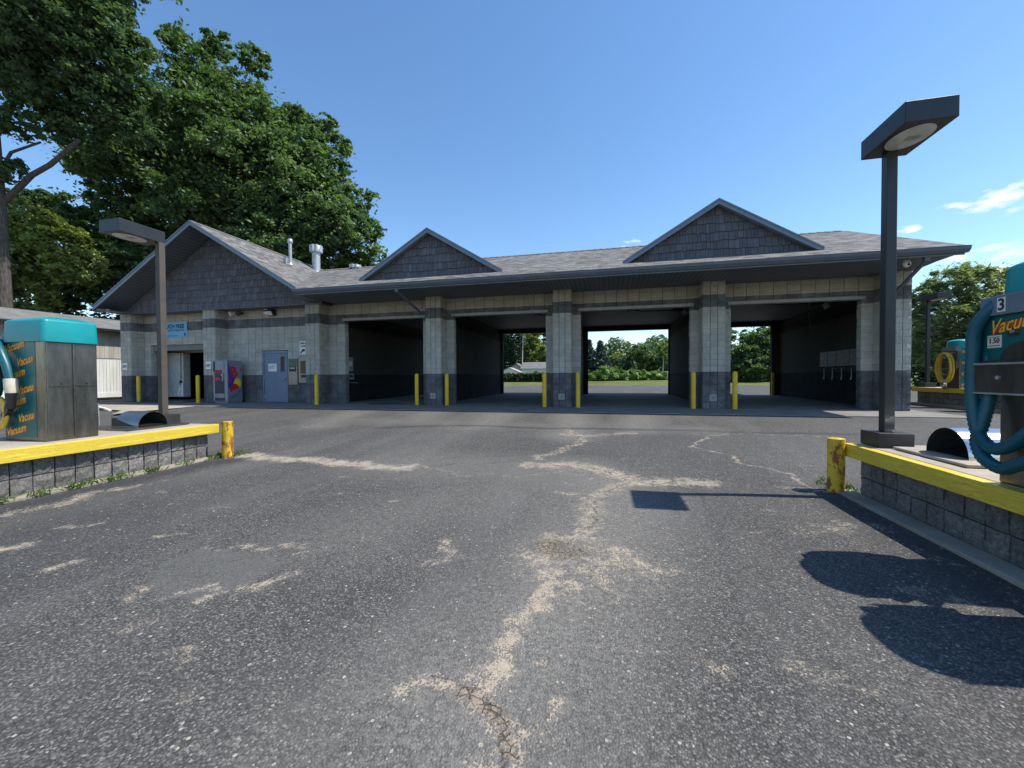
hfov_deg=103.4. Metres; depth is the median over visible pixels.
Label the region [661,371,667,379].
bush
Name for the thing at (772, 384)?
bollard
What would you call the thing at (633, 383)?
lawn ground
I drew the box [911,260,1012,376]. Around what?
locust tree
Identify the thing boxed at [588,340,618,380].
spruce tree
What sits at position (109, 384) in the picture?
plank fence
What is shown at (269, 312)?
flood light
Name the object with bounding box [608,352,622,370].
leafy tree
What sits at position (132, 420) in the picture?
outlet cover
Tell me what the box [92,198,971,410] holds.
car wash building
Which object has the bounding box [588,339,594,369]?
spruce tree
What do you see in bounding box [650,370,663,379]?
bush
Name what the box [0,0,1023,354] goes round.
sky
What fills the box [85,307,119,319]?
undergrowth tree
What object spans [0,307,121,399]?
plank shed
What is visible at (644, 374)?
bush
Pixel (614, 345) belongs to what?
distant wood
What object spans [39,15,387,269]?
maple tree
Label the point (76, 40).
maple tree
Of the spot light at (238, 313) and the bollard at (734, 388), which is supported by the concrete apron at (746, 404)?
the bollard at (734, 388)
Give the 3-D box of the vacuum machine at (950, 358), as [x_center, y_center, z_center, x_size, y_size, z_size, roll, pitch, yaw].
[14.698,-0.647,13.225,1.130,1.633,0.678,0,1,13]
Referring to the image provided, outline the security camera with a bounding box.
[902,260,910,267]
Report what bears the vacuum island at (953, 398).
on the parking lot
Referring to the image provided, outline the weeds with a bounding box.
[0,449,857,502]
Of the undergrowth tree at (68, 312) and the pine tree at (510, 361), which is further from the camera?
the pine tree at (510, 361)
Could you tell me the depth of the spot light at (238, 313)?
17.83 m
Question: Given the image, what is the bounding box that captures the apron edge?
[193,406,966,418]
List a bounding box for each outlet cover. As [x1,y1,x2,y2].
[98,411,189,430]
[893,427,999,467]
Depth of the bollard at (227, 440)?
6.90 m
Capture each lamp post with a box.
[99,218,179,421]
[860,94,959,448]
[918,292,951,386]
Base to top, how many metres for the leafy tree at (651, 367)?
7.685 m
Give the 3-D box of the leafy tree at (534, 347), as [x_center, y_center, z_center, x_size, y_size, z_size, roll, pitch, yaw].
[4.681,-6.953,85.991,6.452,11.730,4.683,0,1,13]
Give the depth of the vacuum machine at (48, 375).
5.19 m
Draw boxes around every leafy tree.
[5,183,80,293]
[7,198,115,312]
[27,202,150,317]
[518,333,545,361]
[538,333,545,361]
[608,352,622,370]
[616,344,659,369]
[640,344,666,371]
[652,339,667,370]
[730,327,769,382]
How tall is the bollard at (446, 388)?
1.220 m
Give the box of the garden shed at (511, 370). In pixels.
[504,367,521,372]
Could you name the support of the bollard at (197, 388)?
on the concrete apron at (746, 404)
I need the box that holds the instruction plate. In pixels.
[349,373,353,379]
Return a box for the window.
[300,361,305,372]
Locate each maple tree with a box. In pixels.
[0,0,188,307]
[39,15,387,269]
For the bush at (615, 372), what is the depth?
57.29 m
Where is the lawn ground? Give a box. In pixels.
[504,375,917,385]
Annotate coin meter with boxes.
[349,357,352,370]
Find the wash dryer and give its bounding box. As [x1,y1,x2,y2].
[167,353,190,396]
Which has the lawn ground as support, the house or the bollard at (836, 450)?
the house
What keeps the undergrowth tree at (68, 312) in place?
on the parking lot
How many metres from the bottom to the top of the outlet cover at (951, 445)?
0.288 m
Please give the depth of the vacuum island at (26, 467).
5.40 m
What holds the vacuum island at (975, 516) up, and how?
on the parking lot
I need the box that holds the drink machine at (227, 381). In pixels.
[213,360,241,402]
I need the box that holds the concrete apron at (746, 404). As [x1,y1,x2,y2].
[98,394,966,417]
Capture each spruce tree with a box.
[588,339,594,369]
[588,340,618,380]
[622,355,637,370]
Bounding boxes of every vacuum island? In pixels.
[0,423,219,504]
[838,443,1023,589]
[911,387,1000,412]
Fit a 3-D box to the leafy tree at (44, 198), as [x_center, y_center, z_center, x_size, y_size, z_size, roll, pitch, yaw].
[-44.052,-8.427,36.268,9.738,18.555,6.916,-1,1,-13]
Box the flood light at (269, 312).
[263,308,275,315]
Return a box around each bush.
[588,371,597,380]
[595,366,611,380]
[608,365,619,380]
[616,368,631,380]
[628,369,641,380]
[639,369,650,379]
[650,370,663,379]
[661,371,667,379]
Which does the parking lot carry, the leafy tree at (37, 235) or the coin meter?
the leafy tree at (37, 235)
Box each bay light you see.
[672,308,688,315]
[810,302,830,309]
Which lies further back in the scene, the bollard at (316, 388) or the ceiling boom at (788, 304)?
the bollard at (316, 388)
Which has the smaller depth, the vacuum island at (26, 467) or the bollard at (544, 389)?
the vacuum island at (26, 467)
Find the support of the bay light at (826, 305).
attached to the car wash building
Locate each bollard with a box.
[136,375,140,401]
[196,375,199,402]
[221,421,233,458]
[314,374,318,404]
[415,373,418,404]
[445,373,448,404]
[542,372,546,406]
[576,372,579,407]
[691,371,695,408]
[732,371,737,408]
[771,373,773,395]
[827,437,845,492]
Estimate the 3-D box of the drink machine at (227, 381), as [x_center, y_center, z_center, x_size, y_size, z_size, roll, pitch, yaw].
[-12.323,-0.094,17.511,0.752,1.830,0.780,0,1,13]
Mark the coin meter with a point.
(350, 363)
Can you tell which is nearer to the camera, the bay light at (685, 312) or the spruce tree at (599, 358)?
the bay light at (685, 312)
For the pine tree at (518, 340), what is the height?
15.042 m
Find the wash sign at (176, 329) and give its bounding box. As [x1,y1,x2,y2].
[167,321,186,336]
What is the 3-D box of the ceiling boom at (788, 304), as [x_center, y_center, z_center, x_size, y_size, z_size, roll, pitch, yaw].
[9.980,-2.555,15.259,2.471,1.354,0.122,0,1,13]
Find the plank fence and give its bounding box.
[1,358,121,398]
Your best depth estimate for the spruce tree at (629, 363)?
65.53 m
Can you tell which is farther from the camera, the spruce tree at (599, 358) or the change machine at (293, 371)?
the spruce tree at (599, 358)
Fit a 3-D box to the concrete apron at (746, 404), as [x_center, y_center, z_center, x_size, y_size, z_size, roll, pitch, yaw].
[-2.320,0.731,19.613,31.600,0.001,12.350,0,1,13]
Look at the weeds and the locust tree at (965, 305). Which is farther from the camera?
the locust tree at (965, 305)
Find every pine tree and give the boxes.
[504,334,521,369]
[513,334,528,364]
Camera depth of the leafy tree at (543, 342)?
90.97 m
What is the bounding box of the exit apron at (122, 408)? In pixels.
[99,405,192,413]
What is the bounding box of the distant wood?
[509,327,958,376]
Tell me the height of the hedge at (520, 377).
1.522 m
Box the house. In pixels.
[510,362,545,372]
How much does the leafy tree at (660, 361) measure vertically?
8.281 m
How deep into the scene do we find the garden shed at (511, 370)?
69.61 m
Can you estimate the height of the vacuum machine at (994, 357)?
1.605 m
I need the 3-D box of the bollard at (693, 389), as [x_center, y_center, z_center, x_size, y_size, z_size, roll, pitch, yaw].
[5.960,0.195,13.287,0.150,1.220,0.150,0,1,13]
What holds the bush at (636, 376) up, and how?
on the lawn ground
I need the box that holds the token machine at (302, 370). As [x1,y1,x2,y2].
[298,358,306,382]
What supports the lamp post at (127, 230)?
on the vacuum island at (26, 467)
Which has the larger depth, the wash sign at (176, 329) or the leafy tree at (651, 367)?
the leafy tree at (651, 367)
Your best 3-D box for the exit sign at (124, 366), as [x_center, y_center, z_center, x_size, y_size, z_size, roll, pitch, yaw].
[-18.169,-0.822,18.978,0.300,0.350,0.011,0,1,13]
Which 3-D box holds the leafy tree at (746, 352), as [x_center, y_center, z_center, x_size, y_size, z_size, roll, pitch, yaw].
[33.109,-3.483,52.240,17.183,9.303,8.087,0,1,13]
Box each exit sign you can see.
[122,363,127,369]
[206,361,210,368]
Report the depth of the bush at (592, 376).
57.47 m
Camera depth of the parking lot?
2.44 m
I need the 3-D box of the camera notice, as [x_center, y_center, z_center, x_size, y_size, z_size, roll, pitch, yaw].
[-8.902,-1.554,17.359,0.500,0.580,0.012,0,1,13]
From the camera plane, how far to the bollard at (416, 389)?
15.57 m
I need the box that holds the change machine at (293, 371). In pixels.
[288,358,298,384]
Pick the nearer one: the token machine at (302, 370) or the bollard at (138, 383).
the token machine at (302, 370)
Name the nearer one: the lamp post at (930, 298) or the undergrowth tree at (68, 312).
the lamp post at (930, 298)
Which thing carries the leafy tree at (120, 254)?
on the parking lot
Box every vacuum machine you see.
[0,317,111,441]
[934,339,965,388]
[963,262,1023,487]
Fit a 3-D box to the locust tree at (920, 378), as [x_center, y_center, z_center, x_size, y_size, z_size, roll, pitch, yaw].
[42.574,-3.513,37.045,16.224,9.716,6.039,0,1,1]
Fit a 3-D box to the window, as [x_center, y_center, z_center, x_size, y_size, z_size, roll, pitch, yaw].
[-8.842,-0.723,17.306,0.500,0.540,0.007,0,1,13]
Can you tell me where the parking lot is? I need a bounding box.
[0,386,1023,767]
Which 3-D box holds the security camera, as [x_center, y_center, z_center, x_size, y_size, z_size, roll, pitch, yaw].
[10.572,-3.217,10.823,0.180,0.193,0.193,0,1,13]
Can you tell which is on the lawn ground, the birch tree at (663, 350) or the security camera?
the birch tree at (663, 350)
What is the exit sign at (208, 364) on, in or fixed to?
attached to the car wash building
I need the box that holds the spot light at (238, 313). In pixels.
[228,311,242,315]
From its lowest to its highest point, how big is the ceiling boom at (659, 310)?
1.354 m
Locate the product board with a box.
[820,348,856,366]
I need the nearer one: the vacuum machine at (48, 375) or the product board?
the vacuum machine at (48, 375)
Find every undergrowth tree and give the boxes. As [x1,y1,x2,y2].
[47,310,89,315]
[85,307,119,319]
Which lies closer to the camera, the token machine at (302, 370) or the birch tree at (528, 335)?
the token machine at (302, 370)
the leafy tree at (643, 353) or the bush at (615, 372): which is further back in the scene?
the leafy tree at (643, 353)
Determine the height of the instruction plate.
0.280 m
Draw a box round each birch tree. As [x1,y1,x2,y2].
[522,334,532,363]
[657,342,667,371]
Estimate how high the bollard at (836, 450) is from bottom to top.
0.645 m
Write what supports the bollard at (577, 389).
on the concrete apron at (746, 404)
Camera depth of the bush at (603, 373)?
57.22 m
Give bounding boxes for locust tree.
[910,293,953,386]
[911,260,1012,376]
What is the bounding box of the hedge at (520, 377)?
[504,372,545,381]
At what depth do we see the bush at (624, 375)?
57.33 m
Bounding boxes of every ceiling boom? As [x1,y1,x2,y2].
[626,310,683,336]
[741,303,812,332]
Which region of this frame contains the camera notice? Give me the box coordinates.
[300,341,305,354]

